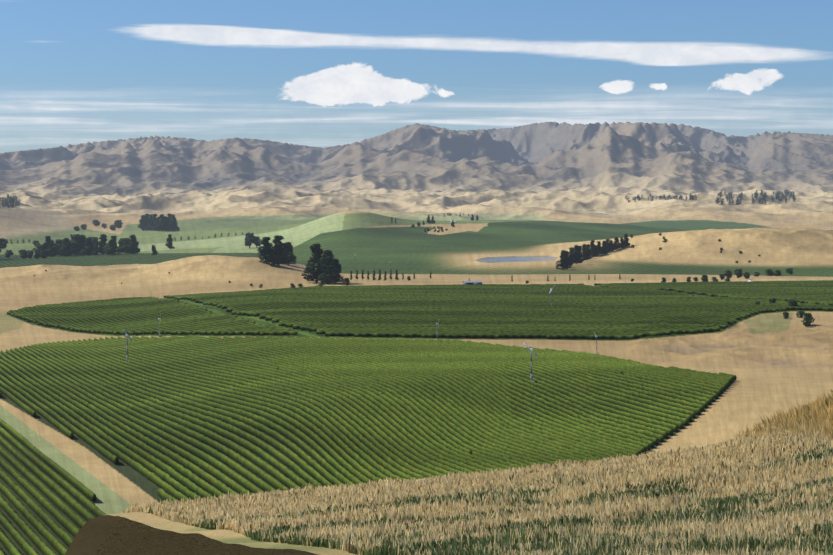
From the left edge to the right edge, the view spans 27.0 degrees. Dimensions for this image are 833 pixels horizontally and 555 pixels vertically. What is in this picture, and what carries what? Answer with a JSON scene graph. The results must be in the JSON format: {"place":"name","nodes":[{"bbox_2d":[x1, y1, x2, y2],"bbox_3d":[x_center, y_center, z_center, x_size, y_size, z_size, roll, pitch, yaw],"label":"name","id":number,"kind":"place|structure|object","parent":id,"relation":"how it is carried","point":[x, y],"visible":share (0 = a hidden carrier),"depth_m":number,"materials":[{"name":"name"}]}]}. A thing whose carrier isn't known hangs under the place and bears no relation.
{"place":"outdoors","nodes":[
{"label":"outdoors","id":0,"kind":"place"},
{"bbox_2d":[0,121,832,554],"bbox_3d":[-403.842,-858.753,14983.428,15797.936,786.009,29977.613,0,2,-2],"label":"terrain","id":1,"kind":"structure","parent":0,"point":[546,189],"depth_m":2880.12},
{"bbox_2d":[0,238,7,252],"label":"gum tree","id":2,"kind":"object","parent":1,"relation":"on","point":[2,244],"visible":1,"depth_m":2292.86,"materials":[{"name":"green plant"}]},
{"bbox_2d":[4,250,12,258],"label":"gum tree","id":3,"kind":"object","parent":1,"relation":"on","point":[7,253],"visible":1,"depth_m":2221.66,"materials":[{"name":"green plant"}]},
{"bbox_2d":[20,252,26,258],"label":"broad tree","id":4,"kind":"object","parent":1,"relation":"on","point":[23,255],"visible":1,"depth_m":2225.61,"materials":[{"name":"green plant"}]},
{"bbox_2d":[26,250,33,258],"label":"broad tree","id":5,"kind":"object","parent":1,"relation":"on","point":[30,254],"visible":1,"depth_m":2226.05,"materials":[{"name":"green plant"}]},
{"bbox_2d":[32,240,39,246],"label":"broad tree","id":6,"kind":"object","parent":1,"relation":"on","point":[34,242],"visible":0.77,"depth_m":2813.33,"materials":[{"name":"green plant"}]},
{"bbox_2d":[34,252,40,257],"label":"broad tree","id":7,"kind":"object","parent":1,"relation":"on","point":[37,255],"visible":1,"depth_m":2230.23,"materials":[{"name":"green plant"}]},
{"bbox_2d":[33,244,45,251],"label":"broad tree","id":8,"kind":"object","parent":1,"relation":"on","point":[39,247],"visible":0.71,"depth_m":2375.35,"materials":[{"name":"green plant"}]},
{"bbox_2d":[40,250,48,258],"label":"broad tree","id":9,"kind":"object","parent":1,"relation":"on","point":[44,253],"visible":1,"depth_m":2230.91,"materials":[{"name":"green plant"}]},
{"bbox_2d":[42,236,57,254],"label":"pine tree","id":10,"kind":"object","parent":1,"relation":"on","point":[46,244],"visible":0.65,"depth_m":2378.97,"materials":[{"name":"green plant"}]},
{"bbox_2d":[48,243,56,256],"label":"pine tree","id":11,"kind":"object","parent":1,"relation":"on","point":[52,250],"visible":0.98,"depth_m":2343.17,"materials":[{"name":"green plant"}]},
{"bbox_2d":[0,418,105,554],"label":"vine rows","id":12,"kind":"object","parent":1,"relation":"on","point":[43,531],"visible":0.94,"depth_m":358.74,"materials":[{"name":"green plant"}]},
{"bbox_2d":[54,239,64,254],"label":"broad tree","id":13,"kind":"object","parent":1,"relation":"on","point":[58,244],"visible":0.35,"depth_m":2381.13,"materials":[{"name":"green plant"}]},
{"bbox_2d":[58,238,72,256],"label":"pine tree","id":14,"kind":"object","parent":1,"relation":"on","point":[66,246],"visible":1,"depth_m":2327.68,"materials":[{"name":"green plant"}]},
{"bbox_2d":[69,234,86,255],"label":"broad tree","id":15,"kind":"object","parent":1,"relation":"on","point":[76,240],"visible":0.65,"depth_m":2375.41,"materials":[{"name":"green plant"}]},
{"bbox_2d":[76,243,83,255],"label":"pine tree","id":16,"kind":"object","parent":1,"relation":"on","point":[80,247],"visible":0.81,"depth_m":2370.26,"materials":[{"name":"green plant"}]},
{"bbox_2d":[80,238,93,255],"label":"pine tree","id":17,"kind":"object","parent":1,"relation":"on","point":[88,249],"visible":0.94,"depth_m":2343.08,"materials":[{"name":"green plant"}]},
{"bbox_2d":[86,237,97,247],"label":"broad tree","id":18,"kind":"object","parent":1,"relation":"on","point":[94,239],"visible":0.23,"depth_m":2397.28,"materials":[{"name":"green plant"}]},
{"bbox_2d":[92,242,100,254],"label":"pine tree","id":19,"kind":"object","parent":1,"relation":"on","point":[96,251],"visible":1,"depth_m":2336.25,"materials":[{"name":"green plant"}]},
{"bbox_2d":[92,219,100,225],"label":"broad tree","id":20,"kind":"object","parent":1,"relation":"on","point":[95,222],"visible":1,"depth_m":4399.20,"materials":[{"name":"green plant"}]},
{"bbox_2d":[98,234,107,254],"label":"pine tree","id":21,"kind":"object","parent":1,"relation":"on","point":[103,241],"visible":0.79,"depth_m":2345.95,"materials":[{"name":"green plant"}]},
{"bbox_2d":[104,236,120,254],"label":"pine tree","id":22,"kind":"object","parent":1,"relation":"on","point":[112,241],"visible":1,"depth_m":2292.14,"materials":[{"name":"green plant"}]},
{"bbox_2d":[114,220,122,227],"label":"broad tree","id":23,"kind":"object","parent":1,"relation":"on","point":[118,223],"visible":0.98,"depth_m":4323.88,"materials":[{"name":"green plant"}]},
{"bbox_2d":[118,238,131,253],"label":"broad tree","id":24,"kind":"object","parent":1,"relation":"on","point":[125,242],"visible":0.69,"depth_m":2329.88,"materials":[{"name":"green plant"}]},
{"bbox_2d":[123,329,131,361],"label":"frost fan","id":25,"kind":"object","parent":1,"relation":"on","point":[127,335],"visible":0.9,"depth_m":685.41},
{"bbox_2d":[125,235,139,253],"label":"pine tree","id":26,"kind":"object","parent":1,"relation":"on","point":[132,247],"visible":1,"depth_m":2297.39,"materials":[{"name":"green plant"}]},
{"bbox_2d":[137,215,145,230],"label":"pine tree","id":27,"kind":"object","parent":1,"relation":"on","point":[142,222],"visible":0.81,"depth_m":4161.44,"materials":[{"name":"green plant"}]},
{"bbox_2d":[141,214,148,230],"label":"pine tree","id":28,"kind":"object","parent":1,"relation":"on","point":[145,220],"visible":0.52,"depth_m":4162.93,"materials":[{"name":"green plant"}]},
{"bbox_2d":[145,214,152,230],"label":"pine tree","id":29,"kind":"object","parent":1,"relation":"on","point":[150,221],"visible":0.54,"depth_m":3984.35,"materials":[{"name":"green plant"}]},
{"bbox_2d":[150,214,157,229],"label":"pine tree","id":30,"kind":"object","parent":1,"relation":"on","point":[154,219],"visible":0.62,"depth_m":3800.02,"materials":[{"name":"green plant"}]},
{"bbox_2d":[151,245,157,254],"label":"pine tree","id":31,"kind":"object","parent":1,"relation":"on","point":[154,251],"visible":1,"depth_m":2230.97,"materials":[{"name":"green plant"}]},
{"bbox_2d":[153,217,159,230],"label":"pine tree","id":32,"kind":"object","parent":1,"relation":"on","point":[156,221],"visible":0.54,"depth_m":3725.10,"materials":[{"name":"green plant"}]},
{"bbox_2d":[155,214,166,231],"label":"pine tree","id":33,"kind":"object","parent":1,"relation":"on","point":[160,225],"visible":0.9,"depth_m":3696.28,"materials":[{"name":"green plant"}]},
{"bbox_2d":[161,216,169,230],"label":"pine tree","id":34,"kind":"object","parent":1,"relation":"on","point":[166,221],"visible":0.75,"depth_m":3696.69,"materials":[{"name":"green plant"}]},
{"bbox_2d":[167,213,170,229],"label":"pine tree","id":35,"kind":"object","parent":1,"relation":"on","point":[169,216],"visible":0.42,"depth_m":3714.14,"materials":[{"name":"green plant"}]},
{"bbox_2d":[165,234,174,248],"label":"pine tree","id":36,"kind":"object","parent":1,"relation":"on","point":[169,239],"visible":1,"depth_m":2429.55,"materials":[{"name":"green plant"}]},
{"bbox_2d":[168,214,179,231],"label":"pine tree","id":37,"kind":"object","parent":1,"relation":"on","point":[173,224],"visible":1,"depth_m":3686.86,"materials":[{"name":"green plant"}]},
{"bbox_2d":[244,232,254,247],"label":"gum tree","id":38,"kind":"object","parent":1,"relation":"on","point":[249,238],"visible":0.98,"depth_m":2217.25,"materials":[{"name":"green plant"}]},
{"bbox_2d":[252,236,261,247],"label":"gum tree","id":39,"kind":"object","parent":1,"relation":"on","point":[256,241],"visible":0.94,"depth_m":2219.81,"materials":[{"name":"green plant"}]},
{"bbox_2d":[257,237,279,263],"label":"pine tree","id":40,"kind":"object","parent":1,"relation":"on","point":[266,254],"visible":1,"depth_m":1450.43,"materials":[{"name":"green plant"}]},
{"bbox_2d":[270,235,288,265],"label":"pine tree","id":41,"kind":"object","parent":1,"relation":"on","point":[279,248],"visible":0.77,"depth_m":1458.16,"materials":[{"name":"green plant"}]},
{"bbox_2d":[283,242,296,264],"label":"pine tree","id":42,"kind":"object","parent":1,"relation":"on","point":[291,256],"visible":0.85,"depth_m":1525.01,"materials":[{"name":"green plant"}]},
{"bbox_2d":[301,243,323,282],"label":"pine tree","id":43,"kind":"object","parent":1,"relation":"on","point":[313,268],"visible":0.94,"depth_m":1315.32,"materials":[{"name":"green plant"}]},
{"bbox_2d":[318,250,340,283],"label":"pine tree","id":44,"kind":"object","parent":1,"relation":"on","point":[330,269],"visible":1,"depth_m":1305.03,"materials":[{"name":"green plant"}]},
{"bbox_2d":[333,259,343,282],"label":"pine tree","id":45,"kind":"object","parent":1,"relation":"on","point":[338,266],"visible":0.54,"depth_m":1318.56,"materials":[{"name":"green plant"}]},
{"bbox_2d":[342,278,349,284],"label":"shrub","id":46,"kind":"object","parent":1,"relation":"on","point":[346,281],"visible":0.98,"depth_m":1293.34,"materials":[{"name":"green plant"}]},
{"bbox_2d":[0,336,736,503],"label":"vine rows","id":47,"kind":"object","parent":1,"relation":"on","point":[402,408],"visible":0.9,"depth_m":500.73,"materials":[{"name":"green plant"}]},
{"bbox_2d":[7,280,832,338],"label":"vine rows","id":48,"kind":"object","parent":1,"relation":"on","point":[612,311],"visible":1,"depth_m":945.40,"materials":[{"name":"green plant"}]},
{"bbox_2d":[96,389,832,554],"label":"grass","id":49,"kind":"structure","parent":1,"relation":"on","point":[736,498],"depth_m":77.09,"materials":[{"name":"beige plant"}]},
{"bbox_2d":[463,281,482,284],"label":"steel shed","id":50,"kind":"structure","parent":1,"relation":"on","point":[471,282],"depth_m":1274.31,"materials":[{"name":"silver metal"}]},
{"bbox_2d":[523,343,537,382],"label":"frost fan","id":51,"kind":"object","parent":1,"relation":"on","point":[529,348],"visible":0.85,"depth_m":546.91},
{"bbox_2d":[555,250,570,269],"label":"pine tree","id":52,"kind":"object","parent":1,"relation":"on","point":[562,263],"visible":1,"depth_m":1558.13,"materials":[{"name":"green plant"}]},
{"bbox_2d":[565,251,570,262],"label":"pine tree","id":53,"kind":"object","parent":1,"relation":"on","point":[566,254],"visible":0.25,"depth_m":1582.93,"materials":[{"name":"green plant"}]},
{"bbox_2d":[567,247,577,265],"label":"pine tree","id":54,"kind":"object","parent":1,"relation":"on","point":[572,255],"visible":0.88,"depth_m":1601.04,"materials":[{"name":"green plant"}]},
{"bbox_2d":[574,245,582,263],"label":"pine tree","id":55,"kind":"object","parent":1,"relation":"on","point":[577,250],"visible":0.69,"depth_m":1627.09,"materials":[{"name":"green plant"}]},
{"bbox_2d":[581,244,590,259],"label":"pine tree","id":56,"kind":"object","parent":1,"relation":"on","point":[584,250],"visible":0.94,"depth_m":1692.61,"materials":[{"name":"green plant"}]},
{"bbox_2d":[586,244,593,257],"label":"pine tree","id":57,"kind":"object","parent":1,"relation":"on","point":[588,246],"visible":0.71,"depth_m":1719.70,"materials":[{"name":"green plant"}]},
{"bbox_2d":[590,240,599,256],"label":"pine tree","id":58,"kind":"object","parent":1,"relation":"on","point":[593,248],"visible":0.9,"depth_m":1739.81,"materials":[{"name":"green plant"}]},
{"bbox_2d":[596,241,602,255],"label":"pine tree","id":59,"kind":"object","parent":1,"relation":"on","point":[599,248],"visible":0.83,"depth_m":1746.43,"materials":[{"name":"green plant"}]},
{"bbox_2d":[602,241,607,254],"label":"pine tree","id":60,"kind":"object","parent":1,"relation":"on","point":[604,246],"visible":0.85,"depth_m":1753.18,"materials":[{"name":"green plant"}]},
{"bbox_2d":[606,239,611,251],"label":"pine tree","id":61,"kind":"object","parent":1,"relation":"on","point":[609,248],"visible":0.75,"depth_m":1767.12,"materials":[{"name":"green plant"}]},
{"bbox_2d":[609,240,614,251],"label":"pine tree","id":62,"kind":"object","parent":1,"relation":"on","point":[612,245],"visible":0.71,"depth_m":1773.73,"materials":[{"name":"green plant"}]},
{"bbox_2d":[613,237,620,250],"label":"pine tree","id":63,"kind":"object","parent":1,"relation":"on","point":[617,245],"visible":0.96,"depth_m":1779.85,"materials":[{"name":"green plant"}]},
{"bbox_2d":[619,237,625,247],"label":"pine tree","id":64,"kind":"object","parent":1,"relation":"on","point":[621,243],"visible":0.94,"depth_m":1786.47,"materials":[{"name":"green plant"}]},
{"bbox_2d":[623,234,629,246],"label":"pine tree","id":65,"kind":"object","parent":1,"relation":"on","point":[626,240],"visible":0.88,"depth_m":1792.43,"materials":[{"name":"green plant"}]},
{"bbox_2d":[701,275,708,281],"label":"broad tree","id":66,"kind":"object","parent":1,"relation":"on","point":[704,278],"visible":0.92,"depth_m":1326.60,"materials":[{"name":"green plant"}]},
{"bbox_2d":[724,270,731,277],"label":"broad tree","id":67,"kind":"object","parent":1,"relation":"on","point":[727,273],"visible":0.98,"depth_m":1432.96,"materials":[{"name":"green plant"}]},
{"bbox_2d":[734,269,742,277],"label":"broad tree","id":68,"kind":"object","parent":1,"relation":"on","point":[738,273],"visible":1,"depth_m":1426.51,"materials":[{"name":"green plant"}]},
{"bbox_2d":[742,272,749,278],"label":"broad tree","id":69,"kind":"object","parent":1,"relation":"on","point":[746,275],"visible":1,"depth_m":1391.78,"materials":[{"name":"green plant"}]},
{"bbox_2d":[764,269,775,275],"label":"tree","id":70,"kind":"object","parent":1,"relation":"on","point":[769,273],"visible":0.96,"depth_m":1474.72,"materials":[{"name":"green plant"}]},
{"bbox_2d":[775,270,781,275],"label":"tree","id":71,"kind":"object","parent":1,"relation":"on","point":[778,273],"visible":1,"depth_m":1472.90,"materials":[{"name":"green plant"}]},
{"bbox_2d":[783,312,788,318],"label":"tree","id":72,"kind":"object","parent":1,"relation":"on","point":[785,315],"visible":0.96,"depth_m":855.75,"materials":[{"name":"green plant"}]},
{"bbox_2d":[785,268,792,273],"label":"tree","id":73,"kind":"object","parent":1,"relation":"on","point":[789,270],"visible":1,"depth_m":1506.88,"materials":[{"name":"green plant"}]},
{"bbox_2d":[788,299,797,305],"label":"tree","id":74,"kind":"object","parent":1,"relation":"on","point":[792,302],"visible":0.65,"depth_m":917.60,"materials":[{"name":"green plant"}]},
{"bbox_2d":[796,310,804,317],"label":"tree","id":75,"kind":"object","parent":1,"relation":"on","point":[800,312],"visible":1,"depth_m":864.23,"materials":[{"name":"green plant"}]},
{"bbox_2d":[801,312,814,325],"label":"tree","id":76,"kind":"object","parent":1,"relation":"on","point":[808,318],"visible":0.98,"depth_m":809.39,"materials":[{"name":"green plant"}]},
{"bbox_2d":[0,0,832,152],"label":"sky","id":77,"kind":"structure","parent":0,"point":[312,73],"materials":[{"name":"blue"}]},
{"bbox_2d":[476,257,556,261],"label":"pond water","id":78,"kind":"structure","parent":0,"point":[511,259],"depth_m":1767.13,"materials":[{"name":"blue liquid"}]}
]}

